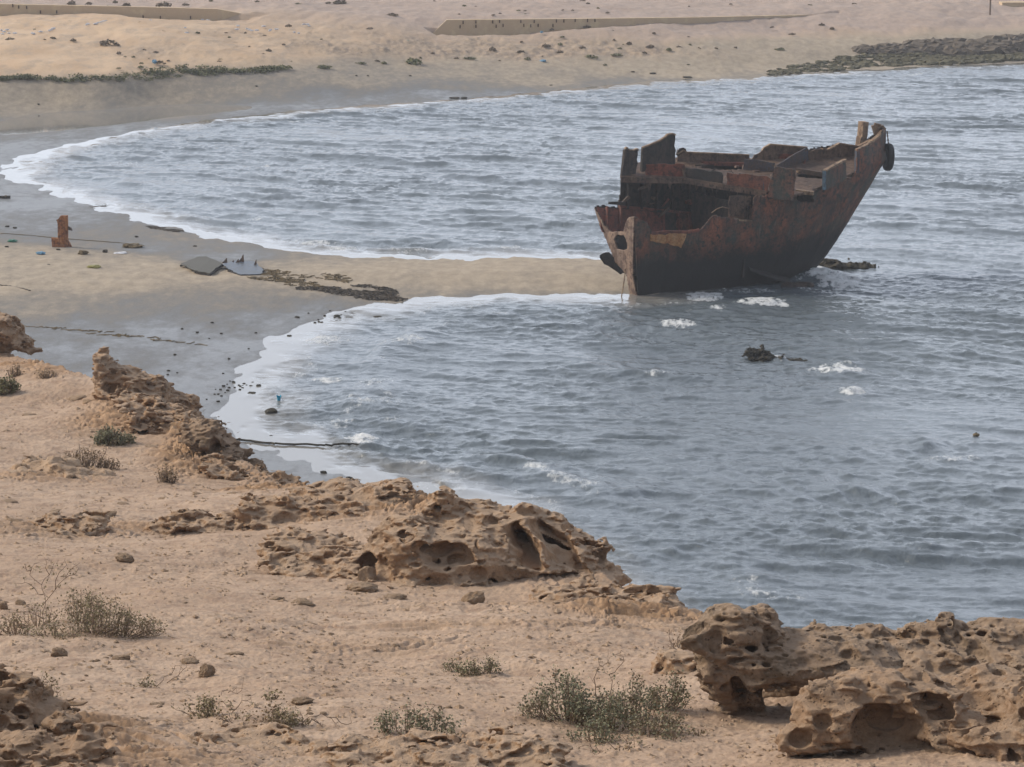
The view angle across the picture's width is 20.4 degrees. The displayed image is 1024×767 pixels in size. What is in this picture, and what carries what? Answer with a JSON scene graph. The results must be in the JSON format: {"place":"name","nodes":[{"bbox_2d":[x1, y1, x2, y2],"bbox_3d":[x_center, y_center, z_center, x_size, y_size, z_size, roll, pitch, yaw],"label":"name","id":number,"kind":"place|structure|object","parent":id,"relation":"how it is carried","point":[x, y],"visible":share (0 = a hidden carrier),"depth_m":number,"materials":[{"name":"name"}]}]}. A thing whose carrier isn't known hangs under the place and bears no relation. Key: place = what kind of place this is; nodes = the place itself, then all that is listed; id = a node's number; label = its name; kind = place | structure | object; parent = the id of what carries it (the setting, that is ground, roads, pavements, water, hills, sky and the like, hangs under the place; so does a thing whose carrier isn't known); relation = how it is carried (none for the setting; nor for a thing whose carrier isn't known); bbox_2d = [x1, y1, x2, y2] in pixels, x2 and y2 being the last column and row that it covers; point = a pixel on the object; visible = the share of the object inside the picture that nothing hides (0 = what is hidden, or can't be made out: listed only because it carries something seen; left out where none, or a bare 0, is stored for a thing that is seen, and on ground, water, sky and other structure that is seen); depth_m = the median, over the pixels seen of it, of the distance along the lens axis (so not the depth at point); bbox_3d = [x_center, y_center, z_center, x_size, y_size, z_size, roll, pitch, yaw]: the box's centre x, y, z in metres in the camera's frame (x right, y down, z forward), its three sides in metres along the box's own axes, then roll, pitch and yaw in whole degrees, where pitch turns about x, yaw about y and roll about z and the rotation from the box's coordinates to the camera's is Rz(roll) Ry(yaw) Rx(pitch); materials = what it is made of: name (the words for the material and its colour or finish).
{"place":"outdoors","nodes":[
{"label":"outdoors","id":0,"kind":"place"},
{"bbox_2d":[0,63,1023,629],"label":"sea water","id":1,"kind":"structure","parent":0,"point":[852,471],"depth_m":97.15,"materials":[{"name":"liquid"}]},
{"bbox_2d":[265,408,276,412],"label":"swash stone","id":2,"kind":"object","parent":1,"relation":"in","point":[271,410],"visible":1,"depth_m":85.56,"materials":[{"name":"grey stone"}]},
{"bbox_2d":[236,438,358,445],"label":"rope","id":3,"kind":"object","parent":1,"relation":"on","point":[278,443],"visible":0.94,"depth_m":81.19,"materials":[{"name":"black fabric"}]},
{"bbox_2d":[742,344,776,361],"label":"wreckage piece","id":4,"kind":"object","parent":1,"relation":"in","point":[755,354],"visible":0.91,"depth_m":93.91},
{"bbox_2d":[778,354,807,360],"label":"sunken beam","id":5,"kind":"structure","parent":1,"relation":"in","point":[792,359],"depth_m":93.74,"materials":[{"name":"brown metal"}]},
{"bbox_2d":[781,281,813,287],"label":"wreck block","id":6,"kind":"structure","parent":1,"relation":"in","point":[787,284],"depth_m":107.55,"materials":[{"name":"black metal"}]},
{"bbox_2d":[819,258,878,269],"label":"wave washed rock","id":7,"kind":"object","parent":1,"relation":"in","point":[832,263],"visible":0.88,"depth_m":112.15,"materials":[{"name":"grey stone"}]},
{"bbox_2d":[0,0,1023,484],"bbox_3d":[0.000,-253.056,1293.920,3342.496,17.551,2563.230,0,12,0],"label":"ground","id":8,"kind":"structure","parent":0,"point":[148,290],"depth_m":176.00,"materials":[{"name":"beige sand"}]},
{"bbox_2d":[51,215,71,246],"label":"rusty post","id":9,"kind":"object","parent":8,"relation":"on","point":[62,240],"visible":1,"depth_m":115.52,"materials":[{"name":"brown metal"}]},
{"bbox_2d":[0,233,140,244],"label":"cable","id":10,"kind":"object","parent":8,"relation":"on","point":[68,238],"visible":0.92,"depth_m":117.83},
{"bbox_2d":[67,1,75,4],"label":"scrub bush","id":11,"kind":"object","parent":8,"relation":"on","point":[70,3],"visible":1,"depth_m":202.28,"materials":[{"name":"plant"}]},
{"bbox_2d":[78,250,88,254],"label":"driftwood lump","id":12,"kind":"object","parent":8,"relation":"on","point":[82,252],"visible":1,"depth_m":113.50,"materials":[{"name":"beige wood"}]},
{"bbox_2d":[87,264,100,267],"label":"crumpled wrapper","id":13,"kind":"object","parent":8,"relation":"on","point":[93,266],"visible":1,"depth_m":109.88,"materials":[{"name":"yellow plastic"}]},
{"bbox_2d":[99,39,119,45],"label":"scrub bush","id":14,"kind":"object","parent":8,"relation":"on","point":[104,42],"visible":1,"depth_m":183.04,"materials":[{"name":"brown plant"}]},
{"bbox_2d":[26,326,203,344],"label":"drift line","id":15,"kind":"object","parent":8,"relation":"on","point":[126,335],"visible":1,"depth_m":96.87,"materials":[{"name":"brown plant"}]},
{"bbox_2d":[0,4,241,20],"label":"retaining wall","id":16,"kind":"structure","parent":8,"relation":"on","point":[210,14],"depth_m":196.86,"materials":[{"name":"beige concrete"}]},
{"bbox_2d":[122,243,144,247],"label":"sand heap","id":17,"kind":"object","parent":8,"relation":"on","point":[133,245],"visible":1,"depth_m":115.94,"materials":[{"name":"beige sand"}]},
{"bbox_2d":[89,203,183,231],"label":"tide wrack","id":18,"kind":"object","parent":8,"relation":"on","point":[163,228],"visible":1,"depth_m":122.16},
{"bbox_2d":[0,63,292,81],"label":"ground cover","id":19,"kind":"object","parent":8,"relation":"on","point":[183,69],"visible":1,"depth_m":176.46,"materials":[{"name":"plant"}]},
{"bbox_2d":[155,1,171,6],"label":"scrub bush","id":20,"kind":"object","parent":8,"relation":"on","point":[164,4],"visible":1,"depth_m":201.69,"materials":[{"name":"plant"}]},
{"bbox_2d":[180,256,222,275],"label":"hatch panel","id":21,"kind":"object","parent":8,"relation":"on","point":[205,265],"visible":1,"depth_m":110.15,"materials":[{"name":"grey metal"}]},
{"bbox_2d":[222,254,263,275],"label":"broken panel","id":22,"kind":"object","parent":8,"relation":"on","point":[241,267],"visible":1,"depth_m":109.96,"materials":[{"name":"grey metal"}]},
{"bbox_2d":[248,268,352,287],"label":"dry seaweed","id":23,"kind":"object","parent":8,"relation":"on","point":[274,273],"visible":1,"depth_m":108.26,"materials":[{"name":"brown plant"}]},
{"bbox_2d":[317,64,332,68],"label":"scrub bush","id":24,"kind":"object","parent":8,"relation":"on","point":[325,66],"visible":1,"depth_m":182.21,"materials":[{"name":"plant"}]},
{"bbox_2d":[333,0,345,3],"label":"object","id":25,"kind":"object","parent":8,"relation":"on","point":[340,2],"visible":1,"depth_m":206.33,"materials":[{"name":"grey"}]},
{"bbox_2d":[295,283,407,300],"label":"seaweed","id":26,"kind":"object","parent":8,"relation":"on","point":[371,295],"visible":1,"depth_m":105.93,"materials":[{"name":"brown plant"}]},
{"bbox_2d":[405,57,422,64],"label":"scrub bush","id":27,"kind":"object","parent":8,"relation":"on","point":[413,61],"visible":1,"depth_m":187.31,"materials":[{"name":"plant"}]},
{"bbox_2d":[586,54,597,57],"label":"scrub bush","id":28,"kind":"object","parent":8,"relation":"on","point":[588,56],"visible":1,"depth_m":193.11,"materials":[{"name":"green plant"}]},
{"bbox_2d":[433,15,806,35],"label":"retaining wall","id":29,"kind":"structure","parent":8,"relation":"on","point":[468,27],"depth_m":200.63,"materials":[{"name":"beige concrete"}]},
{"bbox_2d":[594,121,885,295],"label":"shipwreck","id":30,"kind":"object","parent":8,"relation":"on","point":[684,220],"visible":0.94,"depth_m":108.01,"materials":[{"name":"brown metal"}]},
{"bbox_2d":[882,131,894,170],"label":"tyre","id":31,"kind":"object","parent":30,"relation":"hanging from","point":[888,164],"visible":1,"depth_m":111.42,"materials":[{"name":"rubber"}]},
{"bbox_2d":[766,52,1023,74],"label":"weedy rocks","id":32,"kind":"object","parent":8,"relation":"on","point":[887,59],"visible":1,"depth_m":198.90,"materials":[{"name":"stone"}]},
{"bbox_2d":[851,33,1023,55],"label":"shore rocks","id":33,"kind":"object","parent":8,"relation":"on","point":[1000,44],"visible":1,"depth_m":202.49,"materials":[{"name":"stone"}]},
{"bbox_2d":[999,1,1023,6],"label":"ruined wall","id":34,"kind":"structure","parent":8,"relation":"on","point":[1014,3],"depth_m":220.76,"materials":[{"name":"beige stone"}]},
{"bbox_2d":[0,352,1023,766],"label":"cliff top ground","id":35,"kind":"structure","parent":0,"point":[432,650],"depth_m":25.19,"materials":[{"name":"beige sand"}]},
{"bbox_2d":[0,601,7,609],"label":"stone","id":36,"kind":"object","parent":35,"relation":"on","point":[3,605],"visible":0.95,"depth_m":26.43,"materials":[{"name":"brown stone"}]},
{"bbox_2d":[1,498,17,502],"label":"slope stone","id":37,"kind":"object","parent":35,"relation":"on","point":[10,500],"visible":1,"depth_m":37.36,"materials":[{"name":"beige stone"}]},
{"bbox_2d":[0,373,21,395],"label":"half hidden shrub","id":38,"kind":"object","parent":35,"relation":"on","point":[5,385],"visible":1,"depth_m":51.07,"materials":[{"name":"green plant"}]},
{"bbox_2d":[4,363,24,376],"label":"twiggy clump","id":39,"kind":"object","parent":35,"relation":"on","point":[17,371],"visible":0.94,"depth_m":53.00,"materials":[{"name":"green plant"}]},
{"bbox_2d":[5,518,23,521],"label":"slope stone","id":40,"kind":"object","parent":35,"relation":"on","point":[13,519],"visible":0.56,"depth_m":34.49,"materials":[{"name":"beige stone"}]},
{"bbox_2d":[15,599,25,604],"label":"stone","id":41,"kind":"object","parent":35,"relation":"on","point":[19,602],"visible":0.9,"depth_m":26.89,"materials":[{"name":"beige stone"}]},
{"bbox_2d":[0,311,43,354],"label":"cantilevered rock","id":42,"kind":"object","parent":35,"relation":"on","point":[14,336],"visible":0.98,"depth_m":57.67,"materials":[{"name":"beige stone"}]},
{"bbox_2d":[0,663,87,738],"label":"dark rock","id":43,"kind":"object","parent":35,"relation":"on","point":[28,701],"visible":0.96,"depth_m":18.03,"materials":[{"name":"brown stone"}]},
{"bbox_2d":[25,669,64,696],"bbox_3d":[-3.378,2.188,20.654,0.315,0.270,0.214,0,12,0],"label":"sparse plant","id":44,"kind":"object","parent":35,"relation":"on","point":[56,683],"visible":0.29,"depth_m":20.66,"materials":[{"name":"green plant"}]},
{"bbox_2d":[34,368,56,378],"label":"twiggy clump","id":45,"kind":"object","parent":35,"relation":"on","point":[46,373],"visible":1,"depth_m":52.30,"materials":[{"name":"green plant"}]},
{"bbox_2d":[0,742,97,766],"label":"corner rock","id":46,"kind":"object","parent":35,"relation":"on","point":[11,756],"visible":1,"depth_m":16.52,"materials":[{"name":"brown stone"}]},
{"bbox_2d":[50,647,67,656],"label":"stone","id":47,"kind":"object","parent":35,"relation":"on","point":[58,652],"visible":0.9,"depth_m":22.95,"materials":[{"name":"brown stone"}]},
{"bbox_2d":[0,714,118,762],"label":"knobbly rock","id":48,"kind":"object","parent":35,"relation":"on","point":[86,740],"visible":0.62,"depth_m":17.21,"materials":[{"name":"brown stone"}]},
{"bbox_2d":[10,455,116,479],"bbox_3d":[-6.646,1.476,41.649,2.657,0.703,2.068,5,13,24],"label":"hollow mound","id":49,"kind":"object","parent":35,"relation":"on","point":[66,466],"visible":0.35,"depth_m":41.70,"materials":[{"name":"beige sand"}]},
{"bbox_2d":[27,509,110,536],"bbox_3d":[-5.301,1.733,33.997,1.023,0.387,1.250,-5,13,-24],"label":"blunt rock","id":50,"kind":"object","parent":35,"relation":"on","point":[93,522],"visible":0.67,"depth_m":33.88,"materials":[{"name":"beige stone"}]},
{"bbox_2d":[68,394,86,400],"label":"slope stone","id":51,"kind":"object","parent":35,"relation":"on","point":[78,397],"visible":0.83,"depth_m":50.49,"materials":[{"name":"beige stone"}]},
{"bbox_2d":[0,559,172,639],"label":"straggly shrub","id":52,"kind":"object","parent":35,"relation":"on","point":[95,617],"visible":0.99,"depth_m":24.47,"materials":[{"name":"green plant"}]},
{"bbox_2d":[83,399,92,403],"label":"slope stone","id":53,"kind":"object","parent":35,"relation":"on","point":[85,401],"visible":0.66,"depth_m":49.17,"materials":[{"name":"beige stone"}]},
{"bbox_2d":[64,445,122,469],"bbox_3d":[-6.287,1.104,42.432,0.959,0.477,0.592,0,12,0],"label":"dry shrub","id":54,"kind":"object","parent":35,"relation":"on","point":[101,462],"visible":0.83,"depth_m":42.40,"materials":[{"name":"brown plant"}]},
{"bbox_2d":[104,511,116,516],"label":"slope stone","id":55,"kind":"object","parent":35,"relation":"on","point":[111,513],"visible":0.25,"depth_m":35.62,"materials":[{"name":"beige stone"}]},
{"bbox_2d":[90,423,136,445],"bbox_3d":[-6.268,0.840,44.835,0.798,0.454,0.500,-6,13,-26],"label":"rounded shrub","id":56,"kind":"object","parent":35,"relation":"on","point":[107,436],"visible":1,"depth_m":44.76,"materials":[{"name":"green plant"}]},
{"bbox_2d":[111,654,129,659],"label":"stone","id":57,"kind":"object","parent":35,"relation":"on","point":[122,657],"visible":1,"depth_m":22.79,"materials":[{"name":"brown stone"}]},
{"bbox_2d":[115,553,133,562],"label":"stone","id":58,"kind":"object","parent":35,"relation":"on","point":[124,557],"visible":1,"depth_m":30.51,"materials":[{"name":"beige stone"}]},
{"bbox_2d":[113,398,173,434],"bbox_3d":[-5.629,0.810,46.413,1.823,1.055,1.220,0,12,0],"label":"ledge outcrop","id":59,"kind":"object","parent":35,"relation":"on","point":[140,417],"visible":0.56,"depth_m":46.05,"materials":[{"name":"beige stone"}]},
{"bbox_2d":[91,346,205,418],"bbox_3d":[-6.329,0.139,49.462,2.005,1.587,1.444,0,12,0],"label":"pinnacle rock","id":60,"kind":"object","parent":35,"relation":"on","point":[110,377],"visible":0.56,"depth_m":49.24,"materials":[{"name":"beige stone"}]},
{"bbox_2d":[145,444,157,447],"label":"slope stone","id":61,"kind":"object","parent":35,"relation":"on","point":[149,445],"visible":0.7,"depth_m":44.60,"materials":[{"name":"beige stone"}]},
{"bbox_2d":[150,702,163,704],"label":"stone","id":62,"kind":"object","parent":35,"relation":"on","point":[156,703],"visible":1,"depth_m":20.16,"materials":[{"name":"brown stone"}]},
{"bbox_2d":[132,665,186,687],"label":"dry sticks","id":63,"kind":"object","parent":35,"relation":"on","point":[144,684],"visible":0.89,"depth_m":21.41,"materials":[{"name":"brown plant"}]},
{"bbox_2d":[154,462,181,483],"bbox_3d":[-4.974,1.324,41.044,0.359,0.370,0.356,-7,14,-32],"label":"grey dry shrub","id":64,"kind":"object","parent":35,"relation":"on","point":[165,475],"visible":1,"depth_m":41.03,"materials":[{"name":"green plant"}]},
{"bbox_2d":[180,657,199,663],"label":"stone","id":65,"kind":"object","parent":35,"relation":"on","point":[190,660],"visible":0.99,"depth_m":22.78,"materials":[{"name":"brown stone"}]},
{"bbox_2d":[111,380,275,474],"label":"crumbling ridge","id":66,"kind":"structure","parent":35,"relation":"on","point":[159,403],"depth_m":47.52,"materials":[{"name":"beige stone"}]},
{"bbox_2d":[143,508,250,534],"bbox_3d":[-3.554,1.802,34.398,1.910,0.530,1.069,-2,12,-9],"label":"curved ledge","id":67,"kind":"object","parent":35,"relation":"on","point":[190,520],"visible":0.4,"depth_m":34.21,"materials":[{"name":"beige stone"}]},
{"bbox_2d":[198,663,215,677],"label":"stone","id":68,"kind":"object","parent":35,"relation":"on","point":[206,670],"visible":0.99,"depth_m":22.00,"materials":[{"name":"brown stone"}]},
{"bbox_2d":[175,416,267,470],"bbox_3d":[-4.490,1.081,43.946,1.442,1.151,1.238,0,12,0],"label":"edge rock","id":69,"kind":"object","parent":35,"relation":"on","point":[206,435],"visible":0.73,"depth_m":43.64,"materials":[{"name":"stone"}]},
{"bbox_2d":[215,677,245,696],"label":"dry twigs","id":70,"kind":"object","parent":35,"relation":"on","point":[233,690],"visible":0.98,"depth_m":20.65,"materials":[{"name":"brown plant"}]},
{"bbox_2d":[224,651,243,654],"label":"stone","id":71,"kind":"object","parent":35,"relation":"on","point":[235,653],"visible":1,"depth_m":23.48,"materials":[{"name":"brown stone"}]},
{"bbox_2d":[171,691,310,726],"bbox_3d":[-1.865,2.241,19.290,0.987,0.278,0.468,6,13,26],"label":"creeping plant","id":72,"kind":"object","parent":35,"relation":"on","point":[274,714],"visible":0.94,"depth_m":19.25,"materials":[{"name":"green plant"}]},
{"bbox_2d":[184,722,313,750],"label":"flat slab","id":73,"kind":"structure","parent":35,"relation":"on","point":[264,736],"depth_m":18.48,"materials":[{"name":"beige stone"}]},
{"bbox_2d":[196,450,308,485],"bbox_3d":[-3.859,1.379,42.251,1.660,0.740,1.202,0,12,0],"label":"stepped outcrop","id":74,"kind":"object","parent":35,"relation":"on","point":[224,470],"visible":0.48,"depth_m":42.17,"materials":[{"name":"beige stone"}]},
{"bbox_2d":[257,685,284,699],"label":"tiny sprig","id":75,"kind":"object","parent":35,"relation":"on","point":[272,697],"visible":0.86,"depth_m":20.22,"materials":[{"name":"green plant"}]},
{"bbox_2d":[270,596,284,599],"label":"stone","id":76,"kind":"object","parent":35,"relation":"on","point":[276,598],"visible":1,"depth_m":27.71,"materials":[{"name":"beige stone"}]},
{"bbox_2d":[291,696,314,704],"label":"stone","id":77,"kind":"object","parent":35,"relation":"on","point":[301,700],"visible":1,"depth_m":20.00,"materials":[{"name":"brown stone"}]},
{"bbox_2d":[291,598,315,605],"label":"stone","id":78,"kind":"object","parent":35,"relation":"on","point":[303,601],"visible":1,"depth_m":27.30,"materials":[{"name":"beige stone"}]},
{"bbox_2d":[295,711,356,726],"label":"arching dead twigs","id":79,"kind":"object","parent":35,"relation":"on","point":[316,721],"visible":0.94,"depth_m":19.18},
{"bbox_2d":[233,476,420,529],"bbox_3d":[-2.207,1.602,34.942,2.342,0.806,2.130,0,12,0],"label":"ledge rock","id":80,"kind":"object","parent":35,"relation":"on","point":[321,499],"visible":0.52,"depth_m":34.58,"materials":[{"name":"beige stone"}]},
{"bbox_2d":[345,581,377,592],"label":"stone","id":81,"kind":"object","parent":35,"relation":"on","point":[366,586],"visible":0.92,"depth_m":28.77,"materials":[{"name":"beige stone"}]},
{"bbox_2d":[384,593,406,599],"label":"stone","id":82,"kind":"object","parent":35,"relation":"on","point":[399,596],"visible":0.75,"depth_m":28.13,"materials":[{"name":"beige stone"}]},
{"bbox_2d":[373,698,466,736],"bbox_3d":[-0.599,2.259,18.906,0.657,0.330,0.415,0,12,0],"label":"bush","id":83,"kind":"object","parent":35,"relation":"on","point":[385,723],"visible":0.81,"depth_m":18.97,"materials":[{"name":"green plant"}]},
{"bbox_2d":[296,722,572,766],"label":"pitted slab","id":84,"kind":"structure","parent":35,"relation":"on","point":[505,746],"depth_m":17.67,"materials":[{"name":"beige stone"}]},
{"bbox_2d":[255,485,631,588],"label":"tafoni ridge","id":85,"kind":"structure","parent":35,"relation":"on","point":[445,534],"depth_m":29.93,"materials":[{"name":"beige stone"}]},
{"bbox_2d":[357,566,377,581],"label":"stone","id":86,"kind":"object","parent":85,"relation":"on","point":[365,573],"visible":0.87,"depth_m":29.38,"materials":[{"name":"beige stone"}]},
{"bbox_2d":[461,591,484,604],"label":"stone","id":87,"kind":"object","parent":35,"relation":"on","point":[475,597],"visible":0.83,"depth_m":27.51,"materials":[{"name":"beige stone"}]},
{"bbox_2d":[441,645,505,676],"bbox_3d":[-0.357,2.226,22.689,0.641,0.354,0.387,10,15,39],"label":"spiky tuft","id":88,"kind":"object","parent":35,"relation":"on","point":[490,664],"visible":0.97,"depth_m":22.62,"materials":[{"name":"green plant"}]},
{"bbox_2d":[515,651,694,754],"bbox_3d":[0.653,2.184,19.429,1.283,0.751,1.998,0,12,0],"label":"saltbush","id":89,"kind":"object","parent":35,"relation":"on","point":[574,702],"visible":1,"depth_m":19.68,"materials":[{"name":"green plant"}]},
{"bbox_2d":[528,573,685,607],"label":"cliff edge slab","id":90,"kind":"structure","parent":35,"relation":"on","point":[583,587],"depth_m":27.97,"materials":[{"name":"beige stone"}]},
{"bbox_2d":[654,630,683,649],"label":"bare twigs","id":91,"kind":"object","parent":35,"relation":"on","point":[677,643],"visible":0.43,"depth_m":24.70,"materials":[{"name":"brown plant"}]},
{"bbox_2d":[649,648,696,674],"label":"boulder","id":92,"kind":"object","parent":35,"relation":"on","point":[671,659],"visible":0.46,"depth_m":22.18,"materials":[{"name":"beige stone"}]},
{"bbox_2d":[683,724,711,736],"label":"ground sprig","id":93,"kind":"object","parent":35,"relation":"on","point":[702,732],"visible":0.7,"depth_m":19.37,"materials":[{"name":"green plant"}]},
{"bbox_2d":[680,603,903,716],"bbox_3d":[2.009,2.138,20.581,1.667,1.264,1.414,0,12,0],"label":"overhanging rock","id":94,"kind":"object","parent":35,"relation":"on","point":[748,659],"visible":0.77,"depth_m":20.04,"materials":[{"name":"stone"}]},
{"bbox_2d":[774,665,961,756],"bbox_3d":[2.347,2.156,18.393,1.334,0.568,0.974,0,12,0],"label":"hollowed rock","id":95,"kind":"object","parent":35,"relation":"on","point":[850,710],"visible":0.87,"depth_m":18.19,"materials":[{"name":"brown stone"}]},
{"bbox_2d":[802,611,1023,674],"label":"pitted ridge rock","id":96,"kind":"object","parent":35,"relation":"on","point":[945,643],"visible":0.39,"depth_m":21.98,"materials":[{"name":"stone"}]},
{"bbox_2d":[888,662,1023,762],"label":"jagged rock","id":97,"kind":"object","parent":35,"relation":"on","point":[982,705],"visible":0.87,"depth_m":18.28,"materials":[{"name":"brown stone"}]}
]}

